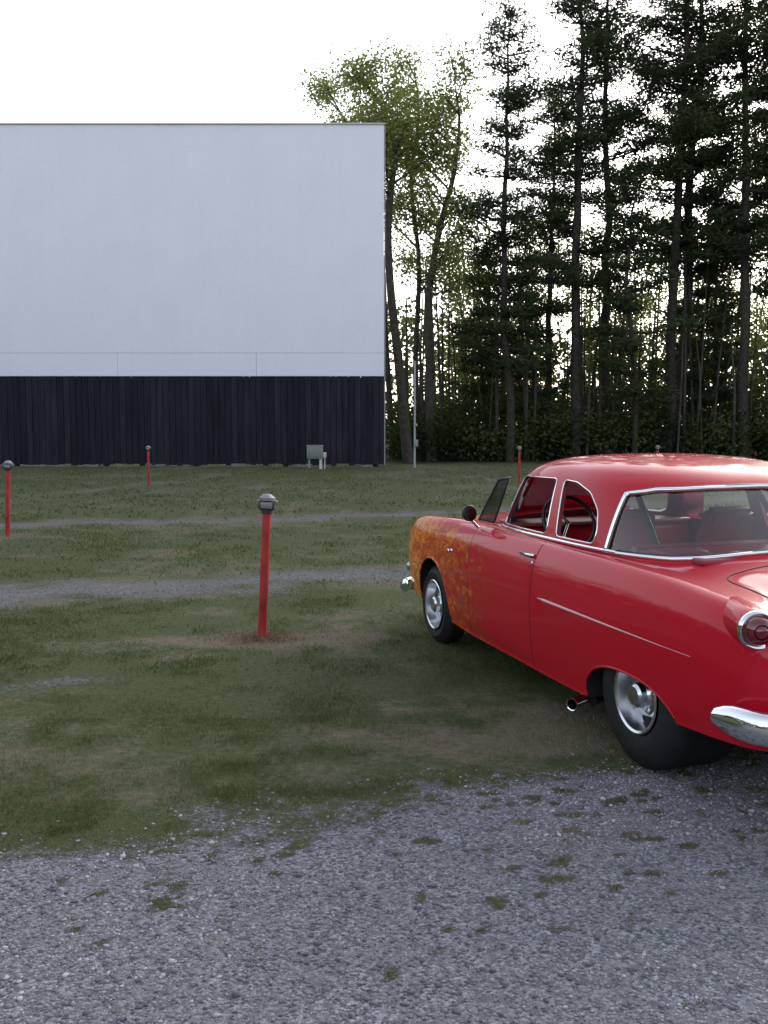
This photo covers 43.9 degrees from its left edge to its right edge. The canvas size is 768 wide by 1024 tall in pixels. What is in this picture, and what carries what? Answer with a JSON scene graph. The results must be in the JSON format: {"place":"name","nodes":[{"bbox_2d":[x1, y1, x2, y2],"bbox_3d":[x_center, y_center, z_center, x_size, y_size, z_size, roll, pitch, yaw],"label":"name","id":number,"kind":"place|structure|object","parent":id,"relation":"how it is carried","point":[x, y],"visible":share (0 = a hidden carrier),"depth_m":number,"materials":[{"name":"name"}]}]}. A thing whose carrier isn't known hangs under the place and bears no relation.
{"place":"outdoors","nodes":[
{"label":"outdoors","id":0,"kind":"place"},
{"bbox_2d":[175,626,347,654],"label":"dead grass","id":1,"kind":"structure","parent":0,"point":[269,635],"depth_m":7.77,"materials":[{"name":"plant"}]},
{"bbox_2d":[0,432,767,1023],"bbox_3d":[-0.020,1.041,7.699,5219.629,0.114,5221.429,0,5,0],"label":"ground","id":2,"kind":"structure","parent":0,"point":[394,694],"depth_m":4.55,"materials":[{"name":"green plant"}]},
{"bbox_2d":[2,461,13,535],"bbox_3d":[-5.898,-0.193,14.939,0.164,1.230,0.132,2,5,0],"label":"speaker post","id":3,"kind":"object","parent":2,"relation":"on","point":[7,466],"visible":0.99,"depth_m":14.91,"materials":[{"name":"red metal"}]},
{"bbox_2d":[145,446,150,486],"bbox_3d":[-6.895,-1.325,27.890,0.164,1.230,0.132,0,5,0],"label":"speaker post","id":4,"kind":"object","parent":2,"relation":"on","point":[148,448],"visible":0.98,"depth_m":27.86,"materials":[{"name":"red metal"}]},
{"bbox_2d":[0,123,384,466],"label":"drive in screen","id":5,"kind":"object","parent":2,"relation":"on","point":[200,255],"visible":0.94,"depth_m":42.62,"materials":[{"name":"white paint"}]},
{"bbox_2d":[257,494,277,639],"bbox_3d":[-0.972,0.466,7.759,0.164,1.230,0.132,3,5,0],"label":"speaker post","id":6,"kind":"object","parent":2,"relation":"on","point":[267,502],"visible":0.96,"depth_m":7.72,"materials":[{"name":"red metal"}]},
{"bbox_2d":[306,445,325,468],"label":"utility box","id":7,"kind":"object","parent":2,"relation":"on","point":[315,452],"visible":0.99,"depth_m":40.98,"materials":[{"name":"grey metal"}]},
{"bbox_2d":[308,447,320,457],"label":"door panel","id":8,"kind":"structure","parent":7,"relation":"in","point":[313,452],"depth_m":40.97,"materials":[{"name":"grey metal"}]},
{"bbox_2d":[290,64,422,458],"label":"deciduous tree","id":9,"kind":"object","parent":2,"relation":"on","point":[326,97],"visible":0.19,"depth_m":53.65,"materials":[{"name":"green plant"}]},
{"bbox_2d":[31,226,767,451],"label":"distant trees","id":10,"kind":"object","parent":2,"relation":"on","point":[402,330],"visible":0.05,"depth_m":76.78,"materials":[{"name":"green plant"}]},
{"bbox_2d":[315,35,485,463],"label":"deciduous tree","id":11,"kind":"object","parent":2,"relation":"on","point":[392,126],"visible":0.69,"depth_m":47.48,"materials":[{"name":"green plant"}]},
{"bbox_2d":[414,361,417,467],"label":"utility pole","id":12,"kind":"object","parent":2,"relation":"on","point":[415,440],"visible":1,"depth_m":42.05,"materials":[{"name":"grey"}]},
{"bbox_2d":[372,35,478,459],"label":"deciduous tree","id":13,"kind":"object","parent":2,"relation":"on","point":[419,288],"visible":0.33,"depth_m":51.24,"materials":[{"name":"green plant"}]},
{"bbox_2d":[423,565,464,643],"bbox_3d":[0.486,0.732,7.602,0.196,0.630,0.630,-2,5,-17],"label":"tire","id":14,"kind":"object","parent":2,"relation":"on","point":[448,631],"visible":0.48,"depth_m":7.43,"materials":[{"name":"rubber"}]},
{"bbox_2d":[425,579,443,628],"bbox_3d":[0.431,0.733,7.585,0.101,0.398,0.398,-2,5,-17],"label":"hubcap","id":15,"kind":"object","parent":14,"relation":"attached to","point":[434,604],"visible":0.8,"depth_m":7.66,"materials":[{"name":"silver metal"}]},
{"bbox_2d":[385,34,504,461],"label":"deciduous tree","id":16,"kind":"object","parent":2,"relation":"on","point":[445,210],"visible":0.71,"depth_m":49.29,"materials":[{"name":"green plant"}]},
{"bbox_2d":[407,238,520,453],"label":"deciduous tree","id":17,"kind":"object","parent":2,"relation":"on","point":[445,345],"visible":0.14,"depth_m":65.30,"materials":[{"name":"green plant"}]},
{"bbox_2d":[443,239,516,425],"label":"pine tree","id":18,"kind":"object","parent":2,"relation":"on","point":[482,381],"visible":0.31,"depth_m":56.42,"materials":[{"name":"green plant"}]},
{"bbox_2d":[439,224,533,441],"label":"deciduous tree","id":19,"kind":"object","parent":2,"relation":"on","point":[471,298],"visible":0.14,"depth_m":58.82,"materials":[{"name":"green plant"}]},
{"bbox_2d":[439,0,577,461],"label":"pine tree","id":20,"kind":"object","parent":2,"relation":"on","point":[518,99],"visible":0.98,"depth_m":48.47,"materials":[{"name":"green plant"}]},
{"bbox_2d":[517,446,521,483],"bbox_3d":[4.200,-1.433,29.587,0.164,1.230,0.132,0,5,0],"label":"speaker post","id":21,"kind":"object","parent":2,"relation":"on","point":[519,448],"visible":0.97,"depth_m":29.55,"materials":[{"name":"red metal"}]},
{"bbox_2d":[485,239,569,458],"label":"pine tree","id":22,"kind":"object","parent":2,"relation":"on","point":[518,374],"visible":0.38,"depth_m":53.33,"materials":[{"name":"green plant"}]},
{"bbox_2d":[508,219,568,401],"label":"deciduous tree","id":23,"kind":"object","parent":2,"relation":"on","point":[538,297],"visible":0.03,"depth_m":68.94,"materials":[{"name":"green plant"}]},
{"bbox_2d":[510,80,584,446],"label":"pine tree","id":24,"kind":"object","parent":2,"relation":"on","point":[551,242],"visible":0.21,"depth_m":58.40,"materials":[{"name":"green plant"}]},
{"bbox_2d":[493,0,646,457],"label":"pine tree","id":25,"kind":"object","parent":2,"relation":"on","point":[580,141],"visible":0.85,"depth_m":49.34,"materials":[{"name":"green plant"}]},
{"bbox_2d":[385,219,767,462],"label":"shrub thicket","id":26,"kind":"object","parent":2,"relation":"on","point":[457,433],"visible":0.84,"depth_m":51.47,"materials":[{"name":"green plant"}]},
{"bbox_2d":[530,216,637,407],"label":"deciduous tree","id":27,"kind":"object","parent":2,"relation":"on","point":[588,310],"visible":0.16,"depth_m":64.15,"materials":[{"name":"green plant"}]},
{"bbox_2d":[538,0,674,453],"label":"pine tree","id":28,"kind":"object","parent":2,"relation":"on","point":[640,101],"visible":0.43,"depth_m":51.90,"materials":[{"name":"green plant"}]},
{"bbox_2d":[559,243,668,403],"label":"deciduous tree","id":29,"kind":"object","parent":2,"relation":"on","point":[587,349],"visible":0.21,"depth_m":63.25,"materials":[{"name":"green plant"}]},
{"bbox_2d":[569,146,710,452],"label":"pine tree","id":30,"kind":"object","parent":2,"relation":"on","point":[629,343],"visible":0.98,"depth_m":48.51,"materials":[{"name":"green plant"}]},
{"bbox_2d":[624,216,704,407],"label":"deciduous tree","id":31,"kind":"object","parent":2,"relation":"on","point":[658,316],"visible":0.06,"depth_m":70.89,"materials":[{"name":"green plant"}]},
{"bbox_2d":[603,668,734,769],"bbox_3d":[1.449,0.916,4.839,0.406,0.740,0.740,-2,5,-17],"label":"tyre rear","id":32,"kind":"object","parent":2,"relation":"on","point":[666,742],"visible":0.38,"depth_m":4.61,"materials":[{"name":"rubber"}]},
{"bbox_2d":[614,671,658,734],"bbox_3d":[1.293,0.920,4.791,0.101,0.388,0.388,-2,5,-17],"label":"wheel rim","id":33,"kind":"object","parent":32,"relation":"attached to","point":[634,700],"visible":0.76,"depth_m":4.83,"materials":[{"name":"silver metal"}]},
{"bbox_2d":[642,714,651,724],"bbox_3d":[1.333,1.048,4.816,0.006,0.060,0.094,-2,5,-17],"label":"slot rear","id":34,"kind":"object","parent":33,"relation":"attached to","point":[647,720],"visible":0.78,"depth_m":4.82,"materials":[{"name":"black metal"}]},
{"bbox_2d":[588,0,767,452],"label":"pine tree","id":35,"kind":"object","parent":2,"relation":"on","point":[657,70],"visible":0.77,"depth_m":49.55,"materials":[{"name":"green plant"}]},
{"bbox_2d":[608,0,764,450],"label":"pine tree","id":36,"kind":"object","parent":2,"relation":"on","point":[697,29],"visible":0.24,"depth_m":51.76,"materials":[{"name":"green plant"}]},
{"bbox_2d":[623,257,754,409],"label":"deciduous tree","id":37,"kind":"object","parent":2,"relation":"on","point":[698,336],"visible":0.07,"depth_m":61.15,"materials":[{"name":"green plant"}]},
{"bbox_2d":[652,207,753,416],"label":"pine tree","id":38,"kind":"object","parent":2,"relation":"on","point":[698,294],"visible":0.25,"depth_m":55.28,"materials":[{"name":"green plant"}]},
{"bbox_2d":[660,169,757,454],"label":"pine tree","id":39,"kind":"object","parent":2,"relation":"on","point":[725,394],"visible":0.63,"depth_m":52.11,"materials":[{"name":"green plant"}]},
{"bbox_2d":[655,0,767,457],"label":"pine tree","id":40,"kind":"object","parent":2,"relation":"on","point":[745,164],"visible":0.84,"depth_m":49.05,"materials":[{"name":"green plant"}]},
{"bbox_2d":[703,10,767,357],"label":"pine tree","id":41,"kind":"object","parent":2,"relation":"on","point":[761,291],"visible":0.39,"depth_m":52.13,"materials":[{"name":"green plant"}]},
{"bbox_2d":[705,251,767,394],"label":"deciduous tree","id":42,"kind":"object","parent":2,"relation":"on","point":[754,321],"visible":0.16,"depth_m":70.75,"materials":[{"name":"green plant"}]},
{"bbox_2d":[727,263,767,399],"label":"deciduous tree","id":43,"kind":"object","parent":2,"relation":"on","point":[759,332],"visible":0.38,"depth_m":63.64,"materials":[{"name":"green plant"}]},
{"bbox_2d":[737,57,767,451],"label":"pine tree","id":44,"kind":"object","parent":2,"relation":"on","point":[751,185],"visible":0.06,"depth_m":61.28,"materials":[{"name":"green plant"}]},
{"bbox_2d":[0,734,767,1023],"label":"gravel","id":45,"kind":"structure","parent":0,"point":[445,1009],"depth_m":3.38,"materials":[{"name":"grey gravel"}]},
{"bbox_2d":[0,464,767,1010],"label":"grass","id":46,"kind":"structure","parent":0,"point":[212,718],"depth_m":6.08,"materials":[{"name":"green plant"}]},
{"bbox_2d":[0,0,767,422],"label":"sky","id":47,"kind":"structure","parent":0,"point":[62,61],"materials":[{"name":"white"}]},
{"bbox_3d":[1.883,0.321,5.763,1.298,0.997,0.044,-2,5,-17],"label":"roll bar","id":48,"kind":"object","parent":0,"visible":0},
{"bbox_2d":[635,496,659,544],"bbox_3d":[1.520,0.085,5.446,0.036,0.413,0.377,-1,5,-12],"label":"roll bar brace","id":49,"kind":"object","parent":48,"relation":"attached to","point":[647,520],"visible":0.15,"depth_m":5.46,"materials":[{"name":"grey metal"}]},
{"bbox_2d":[754,489,767,512],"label":"roll bar brace","id":50,"kind":"object","parent":48,"relation":"attached to","point":[761,497],"visible":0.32,"depth_m":5.79,"materials":[{"name":"grey metal"}]},
{"bbox_3d":[1.706,0.892,6.388,0.900,0.120,4.199,-2,5,-17],"label":"chassis","id":51,"kind":"object","parent":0,"visible":0},
{"bbox_2d":[409,511,767,751],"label":"body shell","id":52,"kind":"object","parent":51,"relation":"on","point":[678,607],"visible":0.69,"depth_m":5.07,"materials":[{"name":"red metal"}]},
{"bbox_2d":[400,577,413,591],"bbox_3d":[0.992,0.619,8.676,1.853,0.120,0.292,-2,5,-17],"label":"front bumper","id":53,"kind":"object","parent":52,"relation":"attached to","point":[406,584],"visible":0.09,"depth_m":8.33,"materials":[{"name":"silver metal"}]},
{"bbox_2d":[419,557,450,614],"bbox_3d":[0.393,0.554,7.561,0.088,0.402,0.746,-1,5,-12],"label":"front arch lip","id":54,"kind":"object","parent":52,"relation":"attached to","point":[440,573],"visible":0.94,"depth_m":7.61,"materials":[{"name":"metal"}]},
{"bbox_2d":[462,505,476,520],"bbox_3d":[0.597,0.007,6.687,0.115,0.115,0.075,-2,5,-17],"label":"mirror head","id":55,"kind":"object","parent":52,"relation":"on","point":[465,514],"visible":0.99,"depth_m":6.65},
{"bbox_2d":[468,507,476,520],"bbox_3d":[0.604,0.013,6.660,0.096,0.095,0.017,-2,5,-17],"label":"mirror glass","id":56,"kind":"object","parent":55,"relation":"in","point":[472,513],"visible":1,"depth_m":6.66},
{"bbox_2d":[467,528,477,632],"bbox_3d":[0.631,0.490,6.796,0.082,0.752,0.006,-2,5,-17],"label":"door seam","id":57,"kind":"object","parent":52,"relation":"attached to","point":[467,580],"depth_m":6.78,"materials":[{"name":"black"}]},
{"bbox_2d":[478,477,510,522],"bbox_3d":[0.762,-0.084,6.601,0.049,0.327,0.245,-7,8,-53],"label":"vent frame","id":58,"kind":"object","parent":52,"relation":"on","point":[489,498],"visible":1,"depth_m":6.59,"materials":[{"name":"black metal"}]},
{"bbox_2d":[481,479,507,519],"bbox_3d":[0.762,-0.085,6.601,0.029,0.310,0.226,-7,8,-53],"label":"vent glass","id":59,"kind":"object","parent":58,"relation":"in","point":[490,511],"visible":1,"depth_m":6.60,"materials":[{"name":"clear glass"}]},
{"bbox_2d":[471,627,531,658],"bbox_3d":[0.771,0.866,6.342,0.007,0.007,1.010,-1,5,-17],"label":"sill seam","id":60,"kind":"object","parent":52,"relation":"on","point":[502,643],"visible":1,"depth_m":6.29,"materials":[{"name":"black"}]},
{"bbox_2d":[519,551,533,556],"bbox_3d":[0.888,0.262,5.904,0.040,0.021,0.174,-2,5,-17],"label":"door handle","id":61,"kind":"object","parent":52,"relation":"attached to","point":[524,553],"visible":1,"depth_m":5.88,"materials":[{"name":"silver metal"}]},
{"bbox_2d":[529,544,543,664],"bbox_3d":[0.931,0.573,5.836,0.096,0.753,0.008,-2,5,-17],"label":"door seam","id":62,"kind":"object","parent":52,"relation":"attached to","point":[529,603],"depth_m":5.82,"materials":[{"name":"black"}]},
{"bbox_2d":[501,523,616,553],"bbox_3d":[1.015,0.151,5.992,0.122,0.021,1.681,-1,5,-14],"label":"belt moulding","id":63,"kind":"object","parent":52,"relation":"on","point":[562,541],"visible":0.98,"depth_m":5.69,"materials":[{"name":"silver metal"}]},
{"bbox_2d":[541,495,596,541],"bbox_3d":[1.263,0.070,6.495,0.408,0.363,0.206,-2,5,-17],"label":"steering wheel","id":64,"kind":"object","parent":52,"relation":"attached to","point":[575,499],"visible":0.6,"depth_m":6.52,"materials":[{"name":"black plastic"}]},
{"bbox_2d":[508,493,668,512],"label":"windshield trim","id":65,"kind":"structure","parent":52,"relation":"on","point":[667,506],"depth_m":7.12,"materials":[{"name":"silver metal"}]},
{"bbox_2d":[497,522,689,542],"bbox_3d":[1.522,0.174,6.920,1.500,0.220,0.260,-2,5,-17],"label":"dashboard","id":66,"kind":"object","parent":52,"relation":"attached to","point":[672,532],"visible":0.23,"depth_m":6.94},
{"bbox_2d":[561,521,569,532],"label":"steering column","id":67,"kind":"structure","parent":66,"relation":"attached to","point":[563,526],"depth_m":6.54,"materials":[{"name":"black metal"}]},
{"bbox_2d":[563,523,568,536],"bbox_3d":[1.225,0.150,6.458,0.018,0.146,0.148,3,6,29],"label":"steering spoke","id":68,"kind":"object","parent":67,"relation":"attached to","point":[565,530],"visible":0.58,"depth_m":6.47,"materials":[{"name":"silver metal"}]},
{"bbox_2d":[569,521,592,524],"bbox_3d":[1.352,0.074,6.530,0.191,0.022,0.018,-1,5,-11],"label":"steering spoke","id":69,"kind":"object","parent":67,"relation":"attached to","point":[583,522],"visible":1,"depth_m":6.53,"materials":[{"name":"silver metal"}]},
{"bbox_2d":[498,515,689,526],"bbox_3d":[1.528,0.061,6.891,1.400,0.030,0.300,-2,5,-17],"label":"dash top","id":70,"kind":"object","parent":66,"relation":"on","point":[530,522],"visible":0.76,"depth_m":6.80,"materials":[{"name":"red plastic"}]},
{"bbox_2d":[508,477,703,520],"bbox_3d":[1.790,-0.014,6.036,1.554,0.466,2.426,-2,5,-17],"label":"glass","id":71,"kind":"object","parent":52,"relation":"on","point":[537,495],"visible":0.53,"depth_m":6.92,"materials":[{"name":"clear glass"}]},
{"bbox_2d":[537,598,689,656],"bbox_3d":[1.145,0.580,4.999,0.020,0.022,1.500,-2,5,-17],"label":"side spear","id":72,"kind":"object","parent":52,"relation":"attached to","point":[568,610],"visible":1,"depth_m":5.11,"materials":[{"name":"chrome"}]},
{"bbox_2d":[586,666,674,718],"bbox_3d":[1.228,0.874,4.829,0.035,0.138,0.791,-2,5,-19],"label":"arch lip","id":73,"kind":"object","parent":52,"relation":"attached to","point":[626,673],"visible":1,"depth_m":4.76,"materials":[{"name":"red metal"}]},
{"bbox_2d":[504,453,767,562],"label":"roof shell","id":74,"kind":"object","parent":52,"relation":"on","point":[607,481],"visible":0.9,"depth_m":5.52,"materials":[{"name":"red metal"}]},
{"bbox_2d":[506,475,556,533],"bbox_3d":[0.961,-0.066,6.272,0.139,0.348,0.737,-1,5,-11],"label":"door window trim","id":75,"kind":"structure","parent":74,"relation":"attached to","point":[515,499],"depth_m":6.21,"materials":[{"name":"silver metal"}]},
{"bbox_2d":[556,480,598,543],"bbox_3d":[1.146,-0.008,5.621,0.103,0.344,0.505,-2,5,-17],"label":"quarter window trim","id":76,"kind":"structure","parent":74,"relation":"attached to","point":[559,512],"depth_m":5.63,"materials":[{"name":"silver metal"}]},
{"bbox_2d":[604,484,767,560],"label":"window trim","id":77,"kind":"structure","parent":52,"relation":"on","point":[654,490],"depth_m":5.14,"materials":[{"name":"silver metal"}]},
{"bbox_2d":[609,483,767,556],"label":"window gasket","id":78,"kind":"object","parent":77,"relation":"attached to","point":[680,492],"depth_m":5.16,"materials":[{"name":"black rubber"}]},
{"bbox_2d":[648,543,767,565],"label":"package shelf","id":79,"kind":"object","parent":52,"relation":"on","point":[682,551],"visible":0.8,"depth_m":5.09,"materials":[{"name":"red fabric"}]},
{"bbox_2d":[710,704,767,746],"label":"bumper","id":80,"kind":"object","parent":52,"relation":"attached to","point":[746,725],"visible":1,"depth_m":3.89,"materials":[{"name":"silver metal"}]},
{"bbox_2d":[723,596,764,643],"bbox_3d":[1.562,0.480,4.099,0.192,0.192,0.270,0,5,3],"label":"taillight pod","id":81,"kind":"object","parent":52,"relation":"attached to","point":[736,608],"visible":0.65,"depth_m":4.07,"materials":[{"name":"red metal"}]},
{"bbox_2d":[727,565,767,597],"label":"trunk seam","id":82,"kind":"object","parent":52,"relation":"on","point":[743,586],"visible":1,"depth_m":4.55,"materials":[{"name":"silver metal"}]},
{"bbox_2d":[737,610,767,650],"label":"taillight ring","id":83,"kind":"object","parent":52,"relation":"attached to","point":[744,619],"visible":0.98,"depth_m":3.95,"materials":[{"name":"silver metal"}]},
{"bbox_2d":[744,616,767,645],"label":"taillight lens","id":84,"kind":"object","parent":52,"relation":"attached to","point":[756,631],"visible":1,"depth_m":3.92,"materials":[{"name":"red"}]},
{"bbox_3d":[1.865,0.678,5.852,1.300,0.200,0.520,-2,5,-17],"label":"rear seat cushion","id":85,"kind":"object","parent":52,"relation":"on","visible":0},
{"bbox_2d":[613,509,654,550],"bbox_3d":[1.461,0.334,5.911,0.512,0.718,0.284,-2,5,-17],"label":"driver seat back","id":86,"kind":"object","parent":85,"relation":"on","point":[632,530],"visible":0.2,"depth_m":5.78,"materials":[{"name":"red leather"}]},
{"bbox_2d":[626,539,767,553],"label":"seat back","id":87,"kind":"object","parent":85,"relation":"on","point":[641,548],"visible":0.16,"depth_m":5.40,"materials":[{"name":"red leather"}]},
{"bbox_2d":[694,506,753,541],"bbox_3d":[2.149,0.315,6.123,0.512,0.718,0.284,-2,5,-17],"label":"passenger seat back","id":88,"kind":"object","parent":85,"relation":"on","point":[725,523],"visible":0.27,"depth_m":5.98,"materials":[{"name":"red leather"}]},
{"bbox_2d":[590,696,603,705],"bbox_3d":[1.268,1.005,6.011,0.245,0.074,1.283,0,5,-1],"label":"exhaust pipe","id":89,"kind":"object","parent":51,"relation":"attached to","point":[595,701],"visible":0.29,"depth_m":5.39,"materials":[{"name":"black metal"}]},
{"bbox_2d":[566,694,591,710],"bbox_3d":[1.133,1.064,5.393,0.072,0.072,0.250,5,7,45],"label":"exhaust tip","id":90,"kind":"object","parent":89,"relation":"attached to","point":[576,702],"visible":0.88,"depth_m":5.34,"materials":[{"name":"silver metal"}]}
]}

